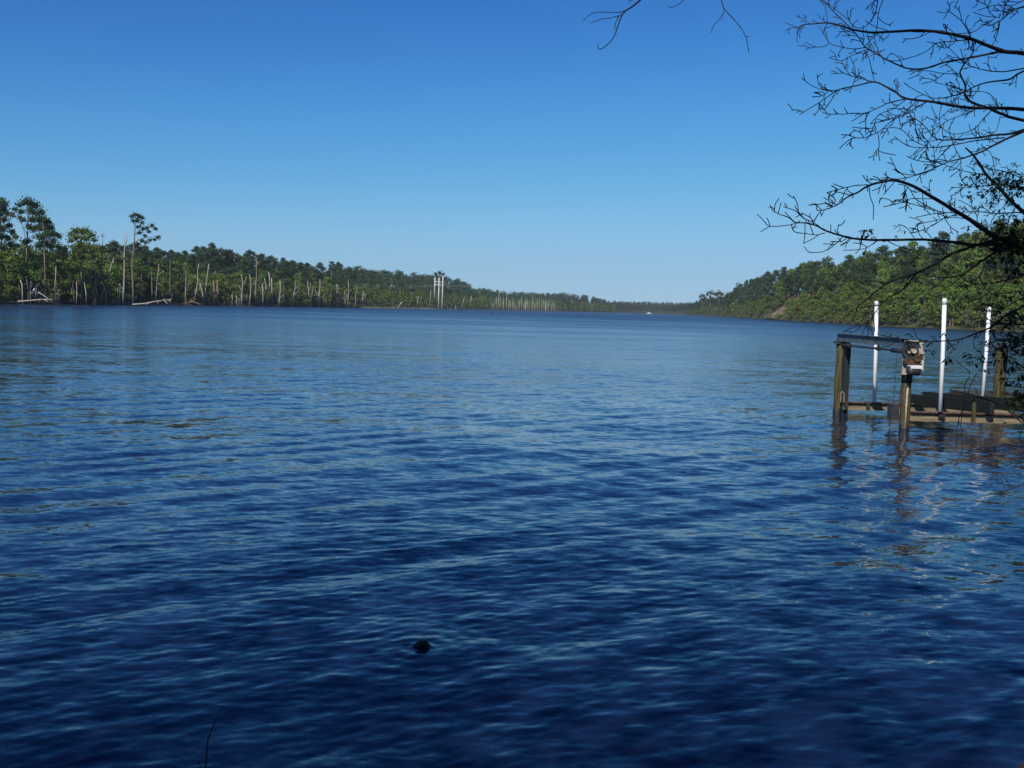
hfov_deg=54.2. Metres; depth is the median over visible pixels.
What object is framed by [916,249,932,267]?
leafy tree
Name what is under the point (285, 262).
pine tree
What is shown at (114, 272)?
leafy tree
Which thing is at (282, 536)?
water
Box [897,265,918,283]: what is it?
pine tree
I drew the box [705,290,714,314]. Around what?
pine tree
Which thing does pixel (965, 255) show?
leafy tree
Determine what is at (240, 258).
pine tree
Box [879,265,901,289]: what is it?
leafy tree
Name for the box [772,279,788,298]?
leafy tree
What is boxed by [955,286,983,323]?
leafy tree
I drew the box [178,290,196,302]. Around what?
waterside shrub
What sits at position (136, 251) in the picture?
pine tree
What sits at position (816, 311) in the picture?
waterside shrub
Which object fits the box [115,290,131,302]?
waterside shrub
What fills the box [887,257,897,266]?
pine tree
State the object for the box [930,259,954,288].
leafy tree
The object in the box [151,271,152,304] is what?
dead tree
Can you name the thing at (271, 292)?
dead tree
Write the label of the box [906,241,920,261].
leafy tree
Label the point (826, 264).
leafy tree
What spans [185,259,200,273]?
pine tree
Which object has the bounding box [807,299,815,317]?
leafy tree
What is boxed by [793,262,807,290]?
leafy tree
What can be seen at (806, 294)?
leafy tree
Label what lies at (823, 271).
leafy tree
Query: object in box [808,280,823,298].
pine tree
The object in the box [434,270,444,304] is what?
pine tree
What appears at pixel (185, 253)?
pine tree
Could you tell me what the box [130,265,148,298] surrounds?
leafy tree
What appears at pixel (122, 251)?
pine tree
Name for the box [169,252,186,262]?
pine tree
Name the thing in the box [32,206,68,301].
pine tree
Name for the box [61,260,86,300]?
leafy tree
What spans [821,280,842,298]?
leafy tree
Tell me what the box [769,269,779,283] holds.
pine tree
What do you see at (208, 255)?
pine tree
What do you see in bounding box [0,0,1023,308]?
sky
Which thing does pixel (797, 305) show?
leafy tree
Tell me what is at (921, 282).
leafy tree
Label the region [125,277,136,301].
leafy tree
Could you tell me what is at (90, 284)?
leafy tree
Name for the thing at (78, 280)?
leafy tree
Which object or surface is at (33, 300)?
fallen log
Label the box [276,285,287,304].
leafy tree
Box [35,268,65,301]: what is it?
leafy tree
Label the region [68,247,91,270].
leafy tree
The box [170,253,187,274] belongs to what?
pine tree
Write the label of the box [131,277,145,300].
leafy tree
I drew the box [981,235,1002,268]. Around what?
leafy tree
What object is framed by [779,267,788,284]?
pine tree
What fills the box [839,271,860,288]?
pine tree
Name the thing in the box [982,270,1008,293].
leafy tree
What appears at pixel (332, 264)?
pine tree
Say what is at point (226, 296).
waterside shrub
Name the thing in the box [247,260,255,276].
pine tree
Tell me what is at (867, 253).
leafy tree
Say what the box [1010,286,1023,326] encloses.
leafy tree
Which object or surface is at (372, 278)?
pine wood
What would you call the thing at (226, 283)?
leafy tree
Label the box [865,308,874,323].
waterside shrub
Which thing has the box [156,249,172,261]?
pine tree
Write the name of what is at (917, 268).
leafy tree
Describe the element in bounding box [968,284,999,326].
leafy tree
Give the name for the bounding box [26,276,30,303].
dead tree
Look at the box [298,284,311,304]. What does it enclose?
leafy tree
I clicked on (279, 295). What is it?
dead tree
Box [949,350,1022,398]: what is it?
dock
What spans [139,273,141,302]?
dead tree
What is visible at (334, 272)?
pine tree
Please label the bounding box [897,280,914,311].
leafy tree
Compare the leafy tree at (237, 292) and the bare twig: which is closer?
the bare twig
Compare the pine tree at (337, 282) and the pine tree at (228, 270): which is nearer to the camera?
the pine tree at (228, 270)
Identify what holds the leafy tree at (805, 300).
on the terrain
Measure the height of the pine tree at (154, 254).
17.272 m
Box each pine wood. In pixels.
[334,265,567,308]
[556,292,706,314]
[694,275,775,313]
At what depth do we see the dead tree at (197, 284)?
402.11 m
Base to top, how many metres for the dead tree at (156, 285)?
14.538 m
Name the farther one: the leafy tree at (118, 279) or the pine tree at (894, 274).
the pine tree at (894, 274)
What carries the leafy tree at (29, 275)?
on the terrain
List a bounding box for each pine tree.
[0,197,21,300]
[12,194,49,299]
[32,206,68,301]
[50,250,66,262]
[53,249,70,259]
[104,239,123,254]
[108,252,117,263]
[113,256,125,274]
[117,245,131,256]
[127,241,149,258]
[128,211,160,303]
[134,252,151,267]
[137,245,152,262]
[146,251,160,267]
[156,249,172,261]
[160,259,174,277]
[167,249,176,261]
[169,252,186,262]
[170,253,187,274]
[173,264,185,274]
[181,251,188,256]
[184,254,196,269]
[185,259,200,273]
[190,246,201,254]
[192,253,205,269]
[195,246,207,264]
[198,266,211,273]
[199,258,222,274]
[201,248,221,270]
[208,242,218,253]
[209,247,228,268]
[221,249,239,272]
[224,267,236,282]
[234,256,253,273]
[236,259,250,273]
[243,250,258,270]
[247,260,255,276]
[247,271,253,284]
[253,253,270,269]
[253,264,263,277]
[258,259,268,271]
[266,255,277,268]
[266,259,281,273]
[268,268,278,283]
[278,265,293,282]
[281,260,294,276]
[289,267,298,277]
[295,262,306,274]
[301,268,309,282]
[306,278,313,285]
[307,266,317,277]
[315,262,326,278]
[316,270,324,279]
[322,270,334,280]
[328,260,341,277]
[330,266,340,278]
[334,280,341,295]
[337,277,344,283]
[344,283,352,296]
[345,268,356,287]
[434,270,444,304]
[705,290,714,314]
[714,290,724,298]
[723,292,732,299]
[751,277,758,291]
[760,271,774,286]
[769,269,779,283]
[769,286,779,306]
[773,274,783,286]
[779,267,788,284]
[781,274,795,299]
[792,266,803,290]
[793,273,803,296]
[804,269,818,295]
[806,260,823,281]
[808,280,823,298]
[814,273,826,284]
[821,278,833,295]
[824,263,835,281]
[838,273,855,288]
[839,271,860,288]
[840,254,854,276]
[848,255,862,273]
[855,258,878,283]
[856,273,877,296]
[866,244,892,274]
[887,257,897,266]
[888,245,916,268]
[889,271,901,285]
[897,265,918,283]
[899,256,917,280]
[912,245,932,266]
[916,264,935,285]
[921,248,944,285]
[928,230,952,262]
[938,259,961,284]
[951,249,960,273]
[955,232,972,247]
[976,257,1002,283]
[977,241,990,257]
[986,218,1009,254]
[992,234,1008,264]
[997,255,1023,283]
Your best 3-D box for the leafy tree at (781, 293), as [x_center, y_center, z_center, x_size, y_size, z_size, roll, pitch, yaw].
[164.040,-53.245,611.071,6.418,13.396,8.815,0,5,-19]
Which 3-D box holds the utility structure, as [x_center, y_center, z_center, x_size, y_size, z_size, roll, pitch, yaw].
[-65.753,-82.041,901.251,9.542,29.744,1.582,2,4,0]
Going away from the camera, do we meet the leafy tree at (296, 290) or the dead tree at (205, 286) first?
the dead tree at (205, 286)
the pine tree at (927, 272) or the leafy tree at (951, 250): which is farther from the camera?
the leafy tree at (951, 250)
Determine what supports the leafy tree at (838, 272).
on the terrain
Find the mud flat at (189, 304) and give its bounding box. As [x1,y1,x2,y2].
[125,302,277,306]
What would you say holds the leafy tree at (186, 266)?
on the terrain
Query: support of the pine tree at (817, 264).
on the terrain
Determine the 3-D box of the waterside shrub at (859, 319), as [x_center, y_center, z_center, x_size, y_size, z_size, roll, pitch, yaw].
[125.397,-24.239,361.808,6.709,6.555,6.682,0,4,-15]
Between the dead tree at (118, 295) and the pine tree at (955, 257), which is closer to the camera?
the dead tree at (118, 295)
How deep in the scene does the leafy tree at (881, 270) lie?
389.58 m
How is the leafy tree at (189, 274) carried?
on the terrain
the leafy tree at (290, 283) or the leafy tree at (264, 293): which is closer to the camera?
the leafy tree at (264, 293)
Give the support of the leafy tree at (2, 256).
on the terrain
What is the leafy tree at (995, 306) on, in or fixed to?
on the terrain
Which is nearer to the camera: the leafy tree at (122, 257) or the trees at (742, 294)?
the leafy tree at (122, 257)
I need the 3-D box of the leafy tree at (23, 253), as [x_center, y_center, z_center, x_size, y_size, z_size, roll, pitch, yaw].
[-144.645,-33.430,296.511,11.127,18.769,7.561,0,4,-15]
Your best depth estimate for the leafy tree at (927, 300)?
308.45 m
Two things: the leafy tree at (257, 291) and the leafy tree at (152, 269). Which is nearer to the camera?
the leafy tree at (152, 269)
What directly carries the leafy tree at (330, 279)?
on the terrain
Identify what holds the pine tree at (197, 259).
on the terrain
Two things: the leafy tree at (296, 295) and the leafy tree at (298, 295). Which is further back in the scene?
the leafy tree at (298, 295)
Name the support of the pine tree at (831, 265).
on the terrain
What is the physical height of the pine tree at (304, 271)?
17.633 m
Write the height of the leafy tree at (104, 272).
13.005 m
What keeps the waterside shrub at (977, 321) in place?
on the terrain
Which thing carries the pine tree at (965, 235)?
on the terrain
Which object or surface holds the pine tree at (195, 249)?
on the terrain
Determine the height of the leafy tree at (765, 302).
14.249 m
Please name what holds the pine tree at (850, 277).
on the terrain
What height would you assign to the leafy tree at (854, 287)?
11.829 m
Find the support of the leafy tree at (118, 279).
on the terrain
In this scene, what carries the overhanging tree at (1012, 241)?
on the near bank
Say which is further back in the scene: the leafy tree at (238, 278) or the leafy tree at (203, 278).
the leafy tree at (238, 278)
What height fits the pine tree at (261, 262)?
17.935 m
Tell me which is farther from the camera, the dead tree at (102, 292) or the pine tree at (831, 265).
the pine tree at (831, 265)
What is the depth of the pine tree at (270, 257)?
628.42 m
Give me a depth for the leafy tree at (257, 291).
469.60 m
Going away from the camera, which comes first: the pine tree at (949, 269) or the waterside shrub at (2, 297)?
the waterside shrub at (2, 297)
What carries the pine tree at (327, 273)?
on the terrain
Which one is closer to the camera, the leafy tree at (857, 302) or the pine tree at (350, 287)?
the leafy tree at (857, 302)
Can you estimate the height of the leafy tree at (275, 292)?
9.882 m
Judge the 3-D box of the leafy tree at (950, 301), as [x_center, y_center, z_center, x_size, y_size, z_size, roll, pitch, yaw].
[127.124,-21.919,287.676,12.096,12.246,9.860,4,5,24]
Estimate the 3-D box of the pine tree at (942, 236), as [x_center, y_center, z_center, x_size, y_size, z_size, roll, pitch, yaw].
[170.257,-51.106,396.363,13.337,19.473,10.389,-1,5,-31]
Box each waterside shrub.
[0,283,20,302]
[0,290,8,300]
[23,288,34,303]
[48,288,62,302]
[60,288,80,302]
[74,286,94,301]
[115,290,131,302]
[137,293,147,302]
[172,292,182,302]
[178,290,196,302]
[192,295,203,303]
[224,292,231,304]
[304,299,310,306]
[799,307,810,319]
[810,307,827,321]
[830,312,840,321]
[847,308,865,323]
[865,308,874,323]
[878,303,894,323]
[884,313,896,325]
[886,306,907,324]
[901,308,918,324]
[915,309,932,326]
[921,303,940,325]
[937,308,964,326]
[959,309,975,327]
[970,314,984,326]
[976,310,996,326]
[995,310,1017,329]
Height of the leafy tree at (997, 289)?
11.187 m
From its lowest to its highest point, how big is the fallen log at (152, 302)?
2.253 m
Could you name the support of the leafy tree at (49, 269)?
on the terrain
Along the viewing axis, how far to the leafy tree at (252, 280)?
485.38 m
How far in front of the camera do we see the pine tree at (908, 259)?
378.82 m
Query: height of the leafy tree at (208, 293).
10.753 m
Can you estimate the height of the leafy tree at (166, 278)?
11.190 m
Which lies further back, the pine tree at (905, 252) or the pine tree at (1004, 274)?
the pine tree at (905, 252)
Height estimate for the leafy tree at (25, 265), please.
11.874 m
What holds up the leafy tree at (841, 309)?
on the terrain
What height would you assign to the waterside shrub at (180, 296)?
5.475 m
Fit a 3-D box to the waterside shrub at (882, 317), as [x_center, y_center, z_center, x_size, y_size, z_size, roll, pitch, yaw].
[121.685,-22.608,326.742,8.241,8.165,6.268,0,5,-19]
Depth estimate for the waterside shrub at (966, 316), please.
280.91 m
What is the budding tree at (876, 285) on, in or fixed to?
on the terrain
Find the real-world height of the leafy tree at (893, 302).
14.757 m
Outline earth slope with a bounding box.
[765,292,809,318]
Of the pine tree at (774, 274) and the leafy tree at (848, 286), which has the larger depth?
the pine tree at (774, 274)
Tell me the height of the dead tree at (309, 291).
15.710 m
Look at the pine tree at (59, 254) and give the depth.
342.86 m
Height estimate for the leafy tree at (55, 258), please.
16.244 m
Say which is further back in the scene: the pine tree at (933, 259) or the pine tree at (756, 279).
the pine tree at (756, 279)
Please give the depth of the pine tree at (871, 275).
381.10 m
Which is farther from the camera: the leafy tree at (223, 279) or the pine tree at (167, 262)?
the leafy tree at (223, 279)
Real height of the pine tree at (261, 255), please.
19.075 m
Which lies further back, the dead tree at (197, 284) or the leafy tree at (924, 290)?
the dead tree at (197, 284)
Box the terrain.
[0,272,1023,331]
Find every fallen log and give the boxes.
[18,299,52,301]
[132,299,171,304]
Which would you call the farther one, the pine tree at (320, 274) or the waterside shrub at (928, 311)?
the pine tree at (320, 274)
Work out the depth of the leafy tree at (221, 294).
437.52 m
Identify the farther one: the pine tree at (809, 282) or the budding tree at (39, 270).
the pine tree at (809, 282)
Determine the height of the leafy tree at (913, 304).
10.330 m
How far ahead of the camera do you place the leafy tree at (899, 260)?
392.73 m
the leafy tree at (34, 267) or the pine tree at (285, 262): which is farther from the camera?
the pine tree at (285, 262)
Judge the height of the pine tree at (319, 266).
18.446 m
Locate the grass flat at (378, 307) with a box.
[363,306,393,307]
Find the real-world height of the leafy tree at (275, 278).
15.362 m
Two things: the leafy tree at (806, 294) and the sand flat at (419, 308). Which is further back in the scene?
the sand flat at (419, 308)
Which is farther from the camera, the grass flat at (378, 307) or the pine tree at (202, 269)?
the grass flat at (378, 307)
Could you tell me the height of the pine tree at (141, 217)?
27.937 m
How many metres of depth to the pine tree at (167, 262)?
413.44 m
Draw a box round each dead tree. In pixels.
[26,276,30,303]
[91,233,111,304]
[101,279,105,304]
[106,258,113,286]
[117,283,120,304]
[122,235,127,304]
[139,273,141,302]
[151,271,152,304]
[155,266,161,304]
[192,264,198,302]
[204,265,208,303]
[211,281,214,305]
[216,280,218,305]
[239,275,246,305]
[254,257,256,306]
[262,284,263,306]
[268,272,269,306]
[271,278,272,306]
[278,282,282,306]
[290,282,301,306]
[307,281,313,306]
[312,285,319,306]
[345,283,350,307]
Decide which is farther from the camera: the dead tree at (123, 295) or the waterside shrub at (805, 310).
the waterside shrub at (805, 310)
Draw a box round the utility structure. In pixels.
[434,278,444,308]
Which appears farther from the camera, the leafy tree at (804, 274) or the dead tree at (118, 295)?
the leafy tree at (804, 274)
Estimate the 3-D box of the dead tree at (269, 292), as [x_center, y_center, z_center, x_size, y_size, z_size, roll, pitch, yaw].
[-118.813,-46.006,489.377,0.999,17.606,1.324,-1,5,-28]
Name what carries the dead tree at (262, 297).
on the terrain
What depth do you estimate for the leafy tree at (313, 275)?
626.11 m
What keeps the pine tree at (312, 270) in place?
on the terrain
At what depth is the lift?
23.07 m
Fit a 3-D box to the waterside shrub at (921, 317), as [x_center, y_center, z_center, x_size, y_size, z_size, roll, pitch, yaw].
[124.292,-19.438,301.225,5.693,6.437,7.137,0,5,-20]
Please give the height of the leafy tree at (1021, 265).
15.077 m
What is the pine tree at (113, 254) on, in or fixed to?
on the terrain
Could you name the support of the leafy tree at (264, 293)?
on the terrain
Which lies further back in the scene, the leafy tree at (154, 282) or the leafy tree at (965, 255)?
the leafy tree at (154, 282)
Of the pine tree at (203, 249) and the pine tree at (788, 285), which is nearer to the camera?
the pine tree at (203, 249)
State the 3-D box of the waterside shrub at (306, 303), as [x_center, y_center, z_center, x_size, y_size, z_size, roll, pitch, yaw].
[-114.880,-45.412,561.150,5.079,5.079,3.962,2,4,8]
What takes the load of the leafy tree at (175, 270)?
on the terrain
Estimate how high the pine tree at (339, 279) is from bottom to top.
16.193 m
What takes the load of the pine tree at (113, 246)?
on the terrain
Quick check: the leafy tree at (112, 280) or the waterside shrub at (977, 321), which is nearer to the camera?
the waterside shrub at (977, 321)
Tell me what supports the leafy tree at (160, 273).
on the terrain
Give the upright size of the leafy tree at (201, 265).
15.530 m
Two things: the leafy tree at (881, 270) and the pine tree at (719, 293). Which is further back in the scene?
the pine tree at (719, 293)
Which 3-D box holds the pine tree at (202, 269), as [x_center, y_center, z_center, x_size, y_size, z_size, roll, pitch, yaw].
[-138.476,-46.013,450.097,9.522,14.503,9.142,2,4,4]
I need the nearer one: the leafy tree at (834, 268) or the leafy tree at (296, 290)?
the leafy tree at (834, 268)
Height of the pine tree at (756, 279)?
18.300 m
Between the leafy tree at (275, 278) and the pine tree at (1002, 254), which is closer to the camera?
the pine tree at (1002, 254)
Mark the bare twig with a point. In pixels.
(208, 740)
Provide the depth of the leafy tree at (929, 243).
401.97 m
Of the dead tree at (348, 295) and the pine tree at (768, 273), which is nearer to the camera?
the dead tree at (348, 295)
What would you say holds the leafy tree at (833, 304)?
on the terrain
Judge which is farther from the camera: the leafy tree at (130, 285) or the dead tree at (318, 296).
the dead tree at (318, 296)
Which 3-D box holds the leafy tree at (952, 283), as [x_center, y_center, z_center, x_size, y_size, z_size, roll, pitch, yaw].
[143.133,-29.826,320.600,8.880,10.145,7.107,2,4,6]
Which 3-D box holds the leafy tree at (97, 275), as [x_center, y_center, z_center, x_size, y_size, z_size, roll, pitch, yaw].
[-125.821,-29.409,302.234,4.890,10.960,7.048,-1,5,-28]
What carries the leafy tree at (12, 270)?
on the terrain
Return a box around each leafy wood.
[320,277,480,307]
[476,295,616,310]
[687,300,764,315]
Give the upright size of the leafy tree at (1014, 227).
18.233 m
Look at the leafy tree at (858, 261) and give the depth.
448.69 m
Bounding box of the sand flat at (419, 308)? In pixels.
[406,307,435,308]
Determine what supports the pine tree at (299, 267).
on the terrain
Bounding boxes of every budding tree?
[35,268,48,289]
[866,277,878,295]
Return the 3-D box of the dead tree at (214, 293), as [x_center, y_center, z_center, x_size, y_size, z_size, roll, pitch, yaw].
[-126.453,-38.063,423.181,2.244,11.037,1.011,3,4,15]
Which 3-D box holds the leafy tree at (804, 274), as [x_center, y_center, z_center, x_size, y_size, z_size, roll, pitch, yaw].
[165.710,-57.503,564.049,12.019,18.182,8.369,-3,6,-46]
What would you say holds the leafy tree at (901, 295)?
on the terrain
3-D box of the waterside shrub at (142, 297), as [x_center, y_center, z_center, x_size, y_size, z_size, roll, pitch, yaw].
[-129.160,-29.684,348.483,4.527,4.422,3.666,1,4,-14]
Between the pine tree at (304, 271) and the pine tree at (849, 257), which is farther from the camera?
the pine tree at (304, 271)
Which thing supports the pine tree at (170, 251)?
on the terrain
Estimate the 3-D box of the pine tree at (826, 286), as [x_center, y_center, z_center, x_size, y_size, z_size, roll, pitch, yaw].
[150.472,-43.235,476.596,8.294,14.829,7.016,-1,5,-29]
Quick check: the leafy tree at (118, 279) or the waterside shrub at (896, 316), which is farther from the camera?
the leafy tree at (118, 279)
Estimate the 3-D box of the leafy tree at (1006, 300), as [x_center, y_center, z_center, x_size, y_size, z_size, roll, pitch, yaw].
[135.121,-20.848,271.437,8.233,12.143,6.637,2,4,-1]
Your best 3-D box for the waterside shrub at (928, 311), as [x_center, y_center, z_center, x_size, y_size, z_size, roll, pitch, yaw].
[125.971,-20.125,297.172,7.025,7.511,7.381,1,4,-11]
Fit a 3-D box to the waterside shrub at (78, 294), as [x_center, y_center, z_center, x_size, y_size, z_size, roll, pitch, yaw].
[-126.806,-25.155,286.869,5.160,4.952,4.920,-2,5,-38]
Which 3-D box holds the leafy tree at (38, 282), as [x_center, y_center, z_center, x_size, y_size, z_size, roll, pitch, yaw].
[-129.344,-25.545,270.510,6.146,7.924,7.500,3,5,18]
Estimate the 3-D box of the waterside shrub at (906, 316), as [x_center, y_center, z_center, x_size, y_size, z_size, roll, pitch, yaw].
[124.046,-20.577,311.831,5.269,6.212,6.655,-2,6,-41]
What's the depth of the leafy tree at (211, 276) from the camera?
445.26 m
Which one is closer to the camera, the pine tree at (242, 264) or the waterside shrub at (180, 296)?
the waterside shrub at (180, 296)
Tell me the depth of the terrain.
611.94 m
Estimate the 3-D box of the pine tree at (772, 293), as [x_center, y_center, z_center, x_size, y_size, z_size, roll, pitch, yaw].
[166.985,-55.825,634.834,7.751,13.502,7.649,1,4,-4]
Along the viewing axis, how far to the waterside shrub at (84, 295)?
293.28 m
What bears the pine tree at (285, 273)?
on the terrain
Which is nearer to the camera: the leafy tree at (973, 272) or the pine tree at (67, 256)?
the leafy tree at (973, 272)
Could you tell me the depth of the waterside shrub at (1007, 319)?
268.04 m
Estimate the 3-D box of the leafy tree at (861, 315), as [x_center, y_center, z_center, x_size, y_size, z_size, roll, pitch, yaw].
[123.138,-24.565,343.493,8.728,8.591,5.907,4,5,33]
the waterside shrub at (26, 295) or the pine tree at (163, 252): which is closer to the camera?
the waterside shrub at (26, 295)
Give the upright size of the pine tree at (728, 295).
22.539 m
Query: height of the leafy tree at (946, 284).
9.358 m
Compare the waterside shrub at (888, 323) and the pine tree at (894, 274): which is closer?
the waterside shrub at (888, 323)
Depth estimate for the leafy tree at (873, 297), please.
345.98 m
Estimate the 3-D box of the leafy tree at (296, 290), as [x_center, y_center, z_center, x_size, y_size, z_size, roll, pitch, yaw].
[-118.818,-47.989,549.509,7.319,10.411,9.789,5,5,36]
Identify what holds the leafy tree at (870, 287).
on the terrain
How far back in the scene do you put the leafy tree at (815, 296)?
488.24 m
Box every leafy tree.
[0,250,23,301]
[0,255,24,301]
[0,270,7,291]
[4,247,28,300]
[15,267,40,301]
[17,242,34,263]
[18,261,30,294]
[20,277,46,301]
[27,258,58,300]
[30,247,52,272]
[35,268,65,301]
[45,251,64,264]
[47,267,72,301]
[49,261,75,301]
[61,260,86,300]
[63,225,98,303]
[67,259,88,300]
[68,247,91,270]
[69,276,84,301]
[75,272,99,302]
[82,258,108,294]
[88,269,104,299]
[90,244,120,271]
[97,262,118,288]
[99,273,117,302]
[101,264,122,302]
[109,272,127,301]
[110,252,146,287]
[114,263,138,293]
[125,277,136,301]
[128,257,149,293]
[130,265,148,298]
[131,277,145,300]
[142,257,173,284]
[142,272,162,300]
[144,267,160,298]
[154,275,172,301]
[155,271,170,288]
[157,280,169,301]
[166,284,179,302]
[170,274,183,301]
[171,260,194,273]
[172,267,183,282]
[177,277,198,302]
[182,270,196,279]
[189,276,205,301]
[190,280,215,302]
[193,274,211,298]
[195,262,211,273]
[203,273,221,289]
[206,281,219,303]
[215,278,225,303]
[217,273,233,292]
[221,281,233,302]
[223,286,233,302]
[228,272,246,299]
[230,285,245,303]
[238,276,253,300]
[238,281,249,303]
[247,283,261,302]
[249,277,258,289]
[254,278,270,301]
[258,273,268,286]
[258,287,267,303]
[264,287,278,305]
[270,275,280,283]
[272,269,282,277]
[272,280,288,300]
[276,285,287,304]
[280,278,290,296]
[283,286,291,301]
[286,278,295,302]
[287,290,298,304]
[292,272,303,288]
[295,286,302,303]
[295,288,303,304]
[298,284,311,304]
[307,272,321,283]
[310,286,319,305]
[320,280,329,290]
[321,291,331,305]
[322,276,334,293]
[330,289,337,305]
[758,294,769,312]
[767,296,776,311]
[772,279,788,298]
[774,286,785,306]
[784,298,798,317]
[785,269,795,294]
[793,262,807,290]
[794,295,802,317]
[799,266,809,293]
[800,291,810,315]
[800,296,809,316]
[802,260,814,291]
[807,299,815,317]
[809,285,825,305]
[811,267,828,290]
[816,298,832,319]
[819,256,833,279]
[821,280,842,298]
[826,296,839,320]
[827,262,844,274]
[830,265,846,292]
[836,261,854,282]
[836,299,852,320]
[838,281,856,304]
[839,290,854,313]
[847,295,863,319]
[851,281,859,298]
[852,259,864,289]
[854,250,875,279]
[857,300,874,323]
[861,277,879,300]
[861,290,879,315]
[872,275,894,297]
[872,291,887,322]
[874,260,890,284]
[876,254,898,277]
[878,283,901,322]
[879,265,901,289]
[885,285,912,321]
[891,256,909,280]
[894,286,925,322]
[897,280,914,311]
[902,293,923,320]
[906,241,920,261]
[908,266,932,291]
[909,285,933,320]
[914,274,931,299]
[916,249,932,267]
[919,289,934,315]
[924,241,948,273]
[927,287,951,316]
[929,279,951,300]
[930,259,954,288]
[930,290,941,325]
[932,287,973,325]
[940,247,960,275]
[944,236,975,256]
[946,278,959,294]
[949,250,983,279]
[951,265,978,304]
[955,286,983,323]
[956,246,986,273]
[959,231,988,257]
[968,268,988,303]
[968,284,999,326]
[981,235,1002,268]
[981,298,1006,322]
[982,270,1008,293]
[983,282,1001,313]
[994,285,1021,325]
[997,282,1016,310]
[999,219,1023,235]
[1009,240,1023,280]
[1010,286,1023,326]
[1011,279,1023,288]
[1016,277,1023,310]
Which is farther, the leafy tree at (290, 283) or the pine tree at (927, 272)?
the leafy tree at (290, 283)
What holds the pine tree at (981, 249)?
on the terrain
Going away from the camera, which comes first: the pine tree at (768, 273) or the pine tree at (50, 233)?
the pine tree at (50, 233)
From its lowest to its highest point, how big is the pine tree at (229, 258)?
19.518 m
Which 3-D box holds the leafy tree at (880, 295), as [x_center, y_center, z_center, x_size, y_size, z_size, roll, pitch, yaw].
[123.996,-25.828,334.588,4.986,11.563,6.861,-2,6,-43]
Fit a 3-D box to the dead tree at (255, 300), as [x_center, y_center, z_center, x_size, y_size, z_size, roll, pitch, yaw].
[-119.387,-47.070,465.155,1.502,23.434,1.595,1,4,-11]
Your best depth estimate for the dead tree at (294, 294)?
530.85 m
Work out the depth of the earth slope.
591.69 m
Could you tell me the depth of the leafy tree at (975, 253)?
342.52 m
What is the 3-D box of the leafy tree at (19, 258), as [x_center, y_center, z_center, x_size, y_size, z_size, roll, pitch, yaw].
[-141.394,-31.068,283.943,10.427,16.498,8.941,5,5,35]
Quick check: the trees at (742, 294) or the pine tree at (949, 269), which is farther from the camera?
the trees at (742, 294)
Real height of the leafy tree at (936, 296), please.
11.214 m
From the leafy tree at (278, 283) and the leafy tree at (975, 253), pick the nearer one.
the leafy tree at (975, 253)
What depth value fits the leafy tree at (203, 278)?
428.69 m
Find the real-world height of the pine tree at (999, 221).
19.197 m
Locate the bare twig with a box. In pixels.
[198,705,223,767]
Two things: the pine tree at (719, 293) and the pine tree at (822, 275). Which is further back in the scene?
the pine tree at (719, 293)
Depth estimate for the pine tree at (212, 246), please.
544.98 m
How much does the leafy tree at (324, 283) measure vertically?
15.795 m
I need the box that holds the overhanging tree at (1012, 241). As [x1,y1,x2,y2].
[583,0,1023,489]
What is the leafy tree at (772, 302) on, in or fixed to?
on the terrain
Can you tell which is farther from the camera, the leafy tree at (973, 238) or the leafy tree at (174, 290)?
the leafy tree at (174, 290)
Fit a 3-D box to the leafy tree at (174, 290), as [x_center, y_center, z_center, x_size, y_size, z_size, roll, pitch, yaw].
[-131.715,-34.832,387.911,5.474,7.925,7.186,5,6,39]
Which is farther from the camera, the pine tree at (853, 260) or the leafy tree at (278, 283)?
the leafy tree at (278, 283)
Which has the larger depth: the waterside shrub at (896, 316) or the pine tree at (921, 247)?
the pine tree at (921, 247)
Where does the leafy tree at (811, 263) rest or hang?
on the terrain
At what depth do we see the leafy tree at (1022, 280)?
283.38 m
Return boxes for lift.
[833,298,1023,428]
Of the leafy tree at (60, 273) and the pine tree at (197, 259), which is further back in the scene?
the pine tree at (197, 259)
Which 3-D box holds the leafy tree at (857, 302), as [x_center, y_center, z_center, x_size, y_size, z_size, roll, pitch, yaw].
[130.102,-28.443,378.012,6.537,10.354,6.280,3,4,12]
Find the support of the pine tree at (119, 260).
on the terrain
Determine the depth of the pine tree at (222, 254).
516.66 m
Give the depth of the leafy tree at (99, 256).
334.15 m
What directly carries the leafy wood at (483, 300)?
on the terrain
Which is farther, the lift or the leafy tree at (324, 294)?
the leafy tree at (324, 294)
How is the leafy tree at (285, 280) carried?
on the terrain
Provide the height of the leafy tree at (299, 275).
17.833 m
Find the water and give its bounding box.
[0,304,1023,767]
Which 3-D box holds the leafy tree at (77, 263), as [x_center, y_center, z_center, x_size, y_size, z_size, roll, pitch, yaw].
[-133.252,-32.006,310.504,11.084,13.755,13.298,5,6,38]
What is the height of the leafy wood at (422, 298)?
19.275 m
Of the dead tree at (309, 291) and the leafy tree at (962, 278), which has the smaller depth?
the leafy tree at (962, 278)
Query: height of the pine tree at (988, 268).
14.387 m
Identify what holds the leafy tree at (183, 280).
on the terrain
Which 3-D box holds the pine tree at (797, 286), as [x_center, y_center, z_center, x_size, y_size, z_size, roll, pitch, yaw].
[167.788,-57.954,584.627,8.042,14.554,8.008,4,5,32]
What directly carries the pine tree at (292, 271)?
on the terrain
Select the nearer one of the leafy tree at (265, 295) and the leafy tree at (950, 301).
the leafy tree at (950, 301)
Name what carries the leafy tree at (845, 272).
on the terrain
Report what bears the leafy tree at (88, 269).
on the terrain
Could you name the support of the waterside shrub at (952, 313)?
on the terrain

